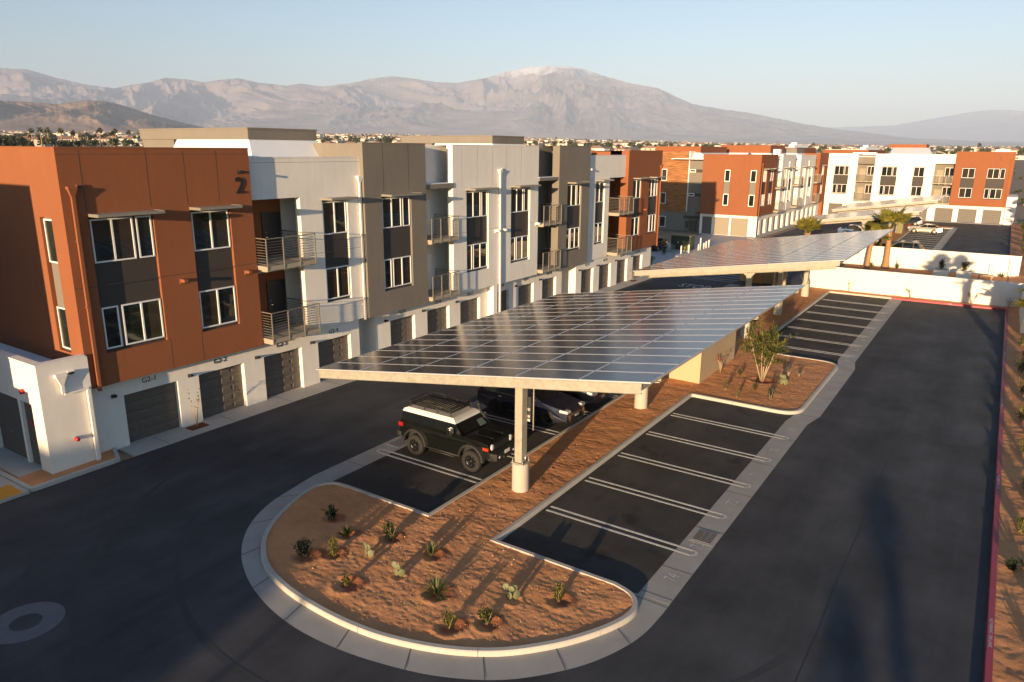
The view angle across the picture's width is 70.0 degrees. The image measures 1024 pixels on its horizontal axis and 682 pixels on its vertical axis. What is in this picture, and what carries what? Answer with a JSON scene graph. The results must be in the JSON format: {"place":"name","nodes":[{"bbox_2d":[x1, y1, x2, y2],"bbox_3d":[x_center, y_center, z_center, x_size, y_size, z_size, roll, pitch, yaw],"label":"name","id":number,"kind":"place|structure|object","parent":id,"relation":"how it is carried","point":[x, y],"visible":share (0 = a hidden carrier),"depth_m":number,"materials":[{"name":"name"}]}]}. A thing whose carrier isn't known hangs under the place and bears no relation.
{"place":"outdoors","nodes":[
{"label":"outdoors","id":0,"kind":"place"},
{"bbox_2d":[0,476,29,503],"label":"pavement","id":1,"kind":"structure","parent":0,"point":[4,481],"depth_m":25.47,"materials":[{"name":"concrete"}]},
{"bbox_2d":[0,485,22,499],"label":"tactile paving","id":2,"kind":"structure","parent":1,"relation":"on","point":[6,491],"depth_m":25.23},
{"bbox_2d":[0,447,41,477],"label":"pavement","id":3,"kind":"structure","parent":0,"point":[15,464],"depth_m":27.28,"materials":[{"name":"concrete"}]},
{"bbox_2d":[0,449,114,485],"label":"soil","id":4,"kind":"structure","parent":0,"point":[37,477],"depth_m":26.65,"materials":[{"name":"brown soil"}]},
{"bbox_2d":[0,100,203,131],"bbox_3d":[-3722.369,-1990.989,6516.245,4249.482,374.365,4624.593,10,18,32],"label":"foothills","id":5,"kind":"structure","parent":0,"point":[91,116],"depth_m":6112.25,"materials":[{"name":"stone"}]},
{"bbox_2d":[0,127,666,473],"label":"apartment building","id":6,"kind":"structure","parent":0,"point":[152,280],"depth_m":33.62,"materials":[{"name":"white paint"}]},
{"bbox_2d":[0,392,16,452],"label":"utility door","id":7,"kind":"structure","parent":6,"relation":"in","point":[5,419],"depth_m":28.22,"materials":[{"name":"paint"}]},
{"bbox_2d":[7,395,27,458],"bbox_3d":[-18.660,3.238,27.647,1.080,2.460,0.090,10,18,32],"label":"utility door","id":8,"kind":"structure","parent":6,"relation":"in","point":[17,430],"depth_m":27.71,"materials":[{"name":"paint"}]},
{"bbox_2d":[24,402,41,465],"bbox_3d":[-17.645,3.418,26.994,0.800,2.460,0.090,10,18,32],"label":"utility door","id":9,"kind":"structure","parent":6,"relation":"in","point":[28,408],"depth_m":27.07,"materials":[{"name":"paint"}]},
{"bbox_2d":[43,218,57,262],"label":"window","id":10,"kind":"structure","parent":6,"relation":"in","point":[48,227],"depth_m":26.86,"materials":[{"name":"grey glass"}]},
{"bbox_2d":[56,306,70,349],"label":"window","id":11,"kind":"structure","parent":6,"relation":"in","point":[60,310],"depth_m":27.69,"materials":[{"name":"grey glass"}]},
{"bbox_2d":[89,215,154,263],"bbox_3d":[-14.694,-3.869,27.661,0.065,1.600,2.340,10,18,32],"label":"window","id":12,"kind":"structure","parent":6,"relation":"in","point":[112,239],"depth_m":27.59,"materials":[{"name":"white glass"}]},
{"bbox_2d":[101,298,164,348],"bbox_3d":[-14.720,-0.697,28.495,0.065,1.600,2.340,10,18,32],"label":"window","id":13,"kind":"structure","parent":6,"relation":"in","point":[142,320],"depth_m":28.50,"materials":[{"name":"glass"}]},
{"bbox_2d":[124,382,178,441],"bbox_3d":[-14.922,2.918,30.235,0.102,2.140,2.300,10,18,32],"label":"garage door","id":14,"kind":"structure","parent":6,"relation":"in","point":[151,411],"depth_m":30.22,"materials":[{"name":"paint"}]},
{"bbox_2d":[190,210,230,251],"bbox_3d":[-12.618,-4.646,30.679,0.065,1.600,1.730,10,18,32],"label":"window","id":15,"kind":"structure","parent":6,"relation":"in","point":[210,229],"depth_m":30.66,"materials":[{"name":"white glass"}]},
{"bbox_2d":[199,285,237,328],"bbox_3d":[-12.643,-1.474,31.513,0.065,1.600,1.730,10,18,32],"label":"window","id":16,"kind":"structure","parent":6,"relation":"in","point":[218,305],"depth_m":31.51,"materials":[{"name":"black glass"}]},
{"bbox_2d":[198,364,243,418],"bbox_3d":[-13.103,2.238,32.878,0.102,2.140,2.300,10,18,32],"label":"garage door","id":17,"kind":"structure","parent":6,"relation":"in","point":[221,390],"depth_m":32.87,"materials":[{"name":"paint"}]},
{"bbox_2d":[261,211,281,257],"bbox_3d":[-11.567,-5.117,35.275,0.090,2.170,1.060,10,18,32],"label":"door","id":18,"kind":"structure","parent":6,"relation":"in","point":[270,221],"depth_m":35.26,"materials":[{"name":"grey paint"}]},
{"bbox_2d":[266,279,286,324],"bbox_3d":[-11.592,-1.926,36.115,0.090,2.170,1.060,10,18,32],"label":"door","id":19,"kind":"structure","parent":6,"relation":"in","point":[276,295],"depth_m":36.09,"materials":[{"name":"grey paint"}]},
{"bbox_2d":[264,348,300,397],"bbox_3d":[-11.232,1.537,35.598,0.102,2.140,2.250,10,18,32],"label":"garage door","id":20,"kind":"structure","parent":6,"relation":"in","point":[282,370],"depth_m":35.60,"materials":[{"name":"paint"}]},
{"bbox_2d":[318,335,348,379],"bbox_3d":[-9.403,0.853,38.258,0.102,2.140,2.250,10,18,32],"label":"garage door","id":21,"kind":"structure","parent":6,"relation":"in","point":[334,350],"depth_m":38.18,"materials":[{"name":"paint"}]},
{"bbox_2d":[322,200,346,234],"bbox_3d":[-8.889,-6.179,36.622,0.065,1.600,1.560,10,18,32],"label":"window","id":22,"kind":"structure","parent":6,"relation":"in","point":[334,212],"depth_m":36.63,"materials":[{"name":"glass"}]},
{"bbox_2d":[326,265,349,299],"bbox_3d":[-8.915,-3.007,37.456,0.065,1.600,1.560,10,18,32],"label":"window","id":23,"kind":"structure","parent":6,"relation":"in","point":[337,278],"depth_m":37.46,"materials":[{"name":"black glass"}]},
{"bbox_2d":[382,196,409,228],"bbox_3d":[-6.325,-7.024,39.914,0.065,1.600,2.200,10,18,32],"label":"window","id":24,"kind":"structure","parent":6,"relation":"in","point":[391,207],"depth_m":39.90,"materials":[{"name":"glass"}]},
{"bbox_2d":[384,255,411,288],"bbox_3d":[-6.351,-3.852,40.748,0.065,1.600,2.200,10,18,32],"label":"window","id":25,"kind":"structure","parent":6,"relation":"in","point":[402,272],"depth_m":40.78,"materials":[{"name":"glass"}]},
{"bbox_2d":[390,315,411,344],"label":"garage door","id":26,"kind":"structure","parent":6,"relation":"in","point":[401,328],"depth_m":42.91,"materials":[{"name":"paint"}]},
{"bbox_2d":[426,200,430,234],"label":"door","id":27,"kind":"structure","parent":6,"relation":"in","point":[428,202],"depth_m":44.42,"materials":[{"name":"white plastic"}]},
{"bbox_2d":[427,254,432,289],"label":"door","id":28,"kind":"structure","parent":6,"relation":"in","point":[429,255],"depth_m":45.27,"materials":[{"name":"white plastic"}]},
{"bbox_2d":[427,306,446,333],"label":"garage door","id":29,"kind":"structure","parent":6,"relation":"in","point":[436,318],"depth_m":45.54,"materials":[{"name":"paint"}]},
{"bbox_2d":[460,298,476,323],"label":"garage door","id":30,"kind":"structure","parent":6,"relation":"in","point":[468,308],"depth_m":48.18,"materials":[{"name":"paint"}]},
{"bbox_2d":[466,191,486,217],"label":"window","id":31,"kind":"structure","parent":6,"relation":"in","point":[476,201],"depth_m":46.12,"materials":[{"name":"glass"}]},
{"bbox_2d":[467,242,486,270],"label":"window","id":32,"kind":"structure","parent":6,"relation":"in","point":[479,249],"depth_m":47.03,"materials":[{"name":"white plastic"}]},
{"bbox_2d":[497,290,505,312],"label":"garage door","id":33,"kind":"structure","parent":6,"relation":"in","point":[503,293],"depth_m":51.39,"materials":[{"name":"paint"}]},
{"bbox_2d":[511,235,527,260],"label":"window","id":34,"kind":"structure","parent":6,"relation":"in","point":[521,241],"depth_m":51.06,"materials":[{"name":"white plastic"}]},
{"bbox_2d":[511,188,528,212],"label":"window","id":35,"kind":"structure","parent":6,"relation":"in","point":[518,204],"depth_m":50.15,"materials":[{"name":"glass"}]},
{"bbox_2d":[518,283,530,305],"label":"garage door","id":36,"kind":"structure","parent":6,"relation":"in","point":[524,291],"depth_m":53.70,"materials":[{"name":"paint"}]},
{"bbox_2d":[542,277,553,298],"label":"garage door","id":37,"kind":"structure","parent":6,"relation":"in","point":[547,284],"depth_m":56.34,"materials":[{"name":"paint"}]},
{"bbox_2d":[566,227,578,249],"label":"window","id":38,"kind":"structure","parent":6,"relation":"in","point":[572,234],"depth_m":56.84,"materials":[{"name":"white plastic"}]},
{"bbox_2d":[567,184,580,206],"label":"window","id":39,"kind":"structure","parent":6,"relation":"in","point":[573,196],"depth_m":56.01,"materials":[{"name":"glass"}]},
{"bbox_2d":[581,268,590,292],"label":"garage door","id":40,"kind":"structure","parent":6,"relation":"in","point":[585,274],"depth_m":60.79,"materials":[{"name":"paint"}]},
{"bbox_2d":[594,222,602,242],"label":"window","id":41,"kind":"structure","parent":6,"relation":"in","point":[598,226],"depth_m":60.86,"materials":[{"name":"white plastic"}]},
{"bbox_2d":[595,182,603,202],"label":"window","id":42,"kind":"structure","parent":6,"relation":"in","point":[599,185],"depth_m":60.02,"materials":[{"name":"glass"}]},
{"bbox_2d":[598,263,608,288],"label":"garage door","id":43,"kind":"structure","parent":6,"relation":"in","point":[603,269],"depth_m":63.39,"materials":[{"name":"paint"}]},
{"bbox_2d":[616,259,624,282],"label":"garage door","id":44,"kind":"structure","parent":6,"relation":"in","point":[621,263],"depth_m":66.15,"materials":[{"name":"paint"}]},
{"bbox_2d":[633,180,640,198],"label":"window","id":45,"kind":"structure","parent":6,"relation":"in","point":[636,183],"depth_m":65.17,"materials":[{"name":"glass"}]},
{"bbox_2d":[647,214,655,231],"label":"window","id":46,"kind":"structure","parent":6,"relation":"in","point":[651,218],"depth_m":68.97,"materials":[{"name":"white plastic"}]},
{"bbox_2d":[649,179,657,196],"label":"window","id":47,"kind":"structure","parent":6,"relation":"in","point":[652,182],"depth_m":68.13,"materials":[{"name":"glass"}]},
{"bbox_2d":[118,275,650,456],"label":"pavement","id":48,"kind":"structure","parent":0,"point":[153,442],"depth_m":32.99,"materials":[{"name":"concrete"}]},
{"bbox_2d":[0,221,1010,681],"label":"road","id":49,"kind":"structure","parent":0,"point":[854,543],"depth_m":22.19,"materials":[{"name":"black asphalt"}]},
{"bbox_2d":[0,602,64,643],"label":"concrete ring","id":50,"kind":"object","parent":49,"relation":"on","point":[52,614],"visible":1,"depth_m":18.57,"materials":[{"name":"grey concrete"}]},
{"bbox_2d":[0,447,120,491],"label":"kerb","id":51,"kind":"structure","parent":49,"relation":"on","point":[40,486],"depth_m":26.41,"materials":[{"name":"concrete"}]},
{"bbox_2d":[261,291,891,656],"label":"kerb","id":52,"kind":"structure","parent":49,"relation":"on","point":[356,627],"depth_m":21.04,"materials":[{"name":"concrete"}]},
{"bbox_2d":[241,223,956,679],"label":"gutter","id":53,"kind":"object","parent":49,"relation":"on","point":[667,581],"visible":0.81,"depth_m":20.27,"materials":[{"name":"concrete"}]},
{"bbox_2d":[386,437,406,447],"bbox_3d":[-4.599,4.152,29.941,0.740,0.022,0.940,10,18,32],"label":"storm drain","id":54,"kind":"object","parent":53,"relation":"in","point":[399,442],"visible":0.78,"depth_m":29.84,"materials":[{"name":"concrete"}]},
{"bbox_2d":[688,527,721,546],"bbox_3d":[6.022,6.108,22.828,0.760,0.022,0.900,10,18,32],"label":"storm drain","id":55,"kind":"object","parent":53,"relation":"on","point":[704,536],"visible":1,"depth_m":22.82,"materials":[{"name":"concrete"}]},
{"bbox_2d":[332,225,948,592],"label":"parking bays","id":56,"kind":"object","parent":49,"relation":"attached to","point":[631,515],"visible":0.56,"depth_m":27.01,"materials":[{"name":"black asphalt"}]},
{"bbox_2d":[397,391,514,471],"bbox_3d":[-2.154,3.452,28.513,4.830,2.136,2.340,10,18,32],"label":"off road vehicle","id":57,"kind":"object","parent":56,"relation":"on","point":[475,438],"visible":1,"depth_m":27.94,"materials":[{"name":"black paint"}]},
{"bbox_2d":[477,386,584,425],"bbox_3d":[0.850,2.497,33.149,4.804,1.671,2.120,10,18,32],"label":"parked car","id":58,"kind":"object","parent":56,"relation":"on","point":[551,407],"visible":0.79,"depth_m":32.36,"materials":[{"name":"black paint"}]},
{"bbox_2d":[559,390,609,403],"bbox_3d":[2.305,1.884,35.526,4.754,1.671,2.120,10,18,32],"label":"parked car","id":59,"kind":"object","parent":56,"relation":"on","point":[591,397],"visible":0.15,"depth_m":33.98,"materials":[{"name":"grey paint"}]},
{"bbox_2d":[892,240,925,248],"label":"parked suv","id":60,"kind":"object","parent":56,"relation":"on","point":[913,244],"visible":0.1,"depth_m":83.48,"materials":[{"name":"grey paint"}]},
{"bbox_2d":[907,223,943,233],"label":"parked car","id":61,"kind":"object","parent":56,"relation":"on","point":[932,228],"visible":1,"depth_m":107.63,"materials":[{"name":"silver metal"}]},
{"bbox_2d":[794,215,823,234],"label":"fan palm","id":62,"kind":"object","parent":49,"relation":"on","point":[810,223],"visible":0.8,"depth_m":79.72,"materials":[{"name":"green plant"}]},
{"bbox_2d":[894,215,923,225],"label":"parked car","id":63,"kind":"object","parent":49,"relation":"on","point":[916,220],"visible":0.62,"depth_m":118.72,"materials":[{"name":"white paint"}]},
{"bbox_2d":[892,297,1005,310],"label":"kerb","id":64,"kind":"structure","parent":49,"relation":"on","point":[947,303],"depth_m":57.75,"materials":[{"name":"red paint"}]},
{"bbox_2d":[982,309,1007,681],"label":"kerb","id":65,"kind":"structure","parent":49,"relation":"on","point":[989,643],"depth_m":22.32,"materials":[{"name":"red paint"}]},
{"bbox_2d":[0,65,1023,145],"bbox_3d":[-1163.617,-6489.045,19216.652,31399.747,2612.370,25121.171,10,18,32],"label":"mountains","id":66,"kind":"structure","parent":0,"point":[565,101],"depth_m":17901.80,"materials":[{"name":"stone"}]},
{"bbox_2d":[0,131,1023,492],"bbox_3d":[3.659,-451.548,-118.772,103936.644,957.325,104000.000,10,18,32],"label":"ground","id":67,"kind":"structure","parent":0,"point":[1018,185],"depth_m":304.33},
{"bbox_2d":[1,135,21,145],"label":"town tree","id":68,"kind":"object","parent":67,"relation":"on","point":[10,140],"visible":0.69,"depth_m":502.50,"materials":[{"name":"green plant"}]},
{"bbox_2d":[0,130,1023,155],"bbox_3d":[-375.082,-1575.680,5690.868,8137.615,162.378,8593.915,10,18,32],"label":"distant trees","id":69,"kind":"object","parent":67,"relation":"on","point":[387,139],"visible":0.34,"depth_m":1184.84,"materials":[{"name":"green plant"}]},
{"bbox_2d":[0,130,1023,153],"bbox_3d":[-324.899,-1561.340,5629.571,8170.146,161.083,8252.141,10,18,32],"label":"distant houses","id":70,"kind":"structure","parent":67,"relation":"on","point":[398,137],"depth_m":2045.02,"materials":[{"name":"ceramic"}]},
{"bbox_2d":[316,285,805,492],"bbox_3d":[3.137,1.134,30.592,12.962,5.852,17.668,10,18,32],"label":"solar carport","id":71,"kind":"object","parent":67,"relation":"on","point":[637,343],"visible":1,"depth_m":26.26,"materials":[{"name":"solar panel glass"},{"name":"painted steel"},{"name":"concrete"}]},
{"bbox_2d":[656,145,828,236],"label":"apartment building","id":72,"kind":"structure","parent":67,"relation":"on","point":[705,189],"depth_m":107.08,"materials":[{"name":"orange paint"}]},
{"bbox_2d":[702,216,711,233],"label":"garage door","id":73,"kind":"structure","parent":72,"relation":"in","point":[706,225],"depth_m":105.08,"materials":[{"name":"paint"}]},
{"bbox_2d":[713,217,728,234],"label":"garage door","id":74,"kind":"structure","parent":72,"relation":"in","point":[721,224],"depth_m":103.96,"materials":[{"name":"brown paint"}]},
{"bbox_2d":[731,218,747,235],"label":"garage door","id":75,"kind":"structure","parent":72,"relation":"in","point":[738,226],"depth_m":102.57,"materials":[{"name":"brown paint"}]},
{"bbox_2d":[634,229,893,337],"bbox_3d":[19.193,-4.875,53.933,12.962,5.852,20.788,10,18,32],"label":"solar carport","id":76,"kind":"object","parent":67,"relation":"on","point":[749,258],"visible":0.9,"depth_m":49.18,"materials":[{"name":"grey"}]},
{"bbox_2d":[740,271,787,284],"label":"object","id":77,"kind":"structure","parent":67,"relation":"on","point":[767,277],"depth_m":66.34,"materials":[{"name":"beige paint"}]},
{"bbox_2d":[752,272,777,285],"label":"bin gate","id":78,"kind":"structure","parent":77,"relation":"attached to","point":[757,278],"depth_m":64.63,"materials":[{"name":"black metal"}]},
{"bbox_2d":[792,205,931,230],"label":"solar carport","id":79,"kind":"object","parent":67,"relation":"on","point":[863,217],"visible":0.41,"depth_m":81.43,"materials":[{"name":"grey"}]},
{"bbox_2d":[831,195,947,232],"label":"solar carport","id":80,"kind":"object","parent":67,"relation":"on","point":[896,203],"visible":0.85,"depth_m":100.22,"materials":[{"name":"grey"}]},
{"bbox_2d":[808,267,1023,306],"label":"garden wall","id":81,"kind":"structure","parent":67,"relation":"on","point":[989,292],"depth_m":59.71,"materials":[{"name":"white paint"}]},
{"bbox_2d":[843,246,1021,276],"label":"garden wall","id":82,"kind":"structure","parent":67,"relation":"on","point":[929,260],"depth_m":73.54,"materials":[{"name":"white paint"}]},
{"bbox_2d":[1019,284,1023,333],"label":"garden wall","id":83,"kind":"structure","parent":67,"relation":"on","point":[1021,310],"depth_m":49.29,"materials":[{"name":"white paint"}]},
{"bbox_2d":[0,0,1023,127],"label":"sky","id":84,"kind":"structure","parent":0,"point":[822,63],"materials":[{"name":"blue"}]},
{"bbox_2d":[266,285,892,647],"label":"soil","id":85,"kind":"structure","parent":0,"point":[441,529],"depth_m":21.86,"materials":[{"name":"brown soil"}]},
{"bbox_2d":[292,537,313,556],"bbox_3d":[-6.125,5.993,21.355,0.548,0.681,0.650,10,18,32],"label":"shrub","id":86,"kind":"object","parent":85,"relation":"on","point":[302,547],"visible":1,"depth_m":21.32,"materials":[{"name":"green plant"}]},
{"bbox_2d":[326,535,339,556],"bbox_3d":[-5.239,6.017,21.431,0.488,0.586,0.468,10,18,32],"label":"shrub","id":87,"kind":"object","parent":85,"relation":"on","point":[332,547],"visible":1,"depth_m":21.41,"materials":[{"name":"green plant"}]},
{"bbox_2d":[382,519,397,540],"bbox_3d":[-3.728,5.785,22.284,0.611,0.626,0.422,10,18,32],"label":"shrub","id":88,"kind":"object","parent":85,"relation":"on","point":[389,531],"visible":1,"depth_m":22.28,"materials":[{"name":"green plant"}]},
{"bbox_2d":[417,573,451,601],"bbox_3d":[-2.068,6.493,19.623,1.089,0.625,1.038,3,15,9],"label":"yucca","id":89,"kind":"object","parent":85,"relation":"on","point":[437,587],"visible":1,"depth_m":19.64,"materials":[{"name":"green plant"}]},
{"bbox_2d":[441,609,455,628],"bbox_3d":[-1.568,6.902,18.194,0.392,0.581,0.470,2,15,5],"label":"shrub","id":90,"kind":"object","parent":85,"relation":"on","point":[447,621],"visible":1,"depth_m":18.14,"materials":[{"name":"green plant"}]},
{"bbox_2d":[477,604,494,624],"bbox_3d":[-0.658,6.878,18.383,0.462,0.548,0.469,-1,15,-5],"label":"shrub","id":91,"kind":"object","parent":85,"relation":"on","point":[486,618],"visible":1,"depth_m":18.34,"materials":[{"name":"green plant"}]},
{"bbox_2d":[503,583,519,599],"bbox_3d":[-0.014,6.652,19.367,0.478,0.462,0.186,0,15,0],"label":"prickly pear","id":92,"kind":"object","parent":85,"relation":"on","point":[507,587],"visible":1,"depth_m":19.37,"materials":[{"name":"plant"}]},
{"bbox_2d":[268,354,824,645],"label":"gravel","id":93,"kind":"structure","parent":85,"relation":"on","point":[485,538],"depth_m":21.48,"materials":[{"name":"brown stone"}]},
{"bbox_2d":[552,582,564,601],"bbox_3d":[1.252,6.640,19.313,0.483,0.571,0.411,10,18,32],"label":"shrub","id":94,"kind":"object","parent":85,"relation":"on","point":[558,595],"visible":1,"depth_m":19.28,"materials":[{"name":"green plant"}]},
{"bbox_2d":[667,331,735,383],"bbox_3d":[10.418,0.530,39.957,1.760,2.070,5.900,10,18,32],"label":"equipment enclosure","id":95,"kind":"object","parent":85,"relation":"on","point":[701,367],"visible":0.38,"depth_m":38.17,"materials":[{"name":"beige paint"}]},
{"bbox_2d":[738,316,799,381],"bbox_3d":[12.835,0.377,37.434,2.903,3.661,2.688,-4,15,-17],"label":"tree","id":96,"kind":"object","parent":85,"relation":"on","point":[762,343],"visible":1,"depth_m":37.10,"materials":[{"name":"green plant"}]},
{"bbox_2d":[650,220,1010,264],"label":"pavement","id":97,"kind":"structure","parent":0,"point":[712,238],"depth_m":97.58,"materials":[{"name":"asphalt"},{"name":"paint"}]},
{"bbox_2d":[666,233,697,251],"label":"transformer","id":98,"kind":"object","parent":97,"relation":"on","point":[678,241],"visible":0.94,"depth_m":87.39,"materials":[{"name":"metal"}]},
{"bbox_2d":[873,224,951,245],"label":"soil","id":99,"kind":"structure","parent":0,"point":[897,235],"depth_m":106.88,"materials":[{"name":"brown soil"}]},
{"bbox_2d":[822,144,1017,224],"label":"apartment building","id":100,"kind":"structure","parent":0,"point":[974,187],"depth_m":127.64,"materials":[{"name":"white paint"}]},
{"bbox_2d":[934,208,952,220],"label":"garage door","id":101,"kind":"structure","parent":100,"relation":"in","point":[941,214],"depth_m":127.59,"materials":[{"name":"paint"}]},
{"bbox_2d":[957,209,976,222],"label":"garage door","id":102,"kind":"structure","parent":100,"relation":"in","point":[964,215],"depth_m":125.71,"materials":[{"name":"paint"}]},
{"bbox_2d":[981,210,1001,223],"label":"garage door","id":103,"kind":"structure","parent":100,"relation":"in","point":[988,216],"depth_m":123.79,"materials":[{"name":"paint"}]},
{"bbox_2d":[983,189,1001,198],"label":"window","id":104,"kind":"structure","parent":100,"relation":"in","point":[994,193],"depth_m":122.49,"materials":[{"name":"glass"}]},
{"bbox_2d":[987,169,1005,178],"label":"window","id":105,"kind":"structure","parent":100,"relation":"in","point":[992,173],"depth_m":121.72,"materials":[{"name":"glass"}]},
{"bbox_2d":[842,263,1008,281],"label":"soil","id":106,"kind":"structure","parent":0,"point":[928,272],"depth_m":73.38,"materials":[{"name":"brown soil"}]},
{"bbox_2d":[861,222,894,269],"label":"fan palm","id":107,"kind":"object","parent":106,"relation":"on","point":[868,258],"visible":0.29,"depth_m":73.68,"materials":[{"name":"brown plant"}]},
{"bbox_2d":[867,207,913,268],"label":"fan palm","id":108,"kind":"object","parent":106,"relation":"on","point":[887,215],"visible":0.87,"depth_m":74.32,"materials":[{"name":"green plant"}]},
{"bbox_2d":[828,110,1023,141],"bbox_3d":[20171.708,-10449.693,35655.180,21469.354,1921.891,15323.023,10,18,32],"label":"mountains","id":109,"kind":"structure","parent":0,"point":[998,125],"depth_m":35119.44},
{"bbox_2d":[992,224,1023,681],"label":"soil","id":110,"kind":"structure","parent":0,"point":[1008,658],"depth_m":23.76,"materials":[{"name":"brown soil"}]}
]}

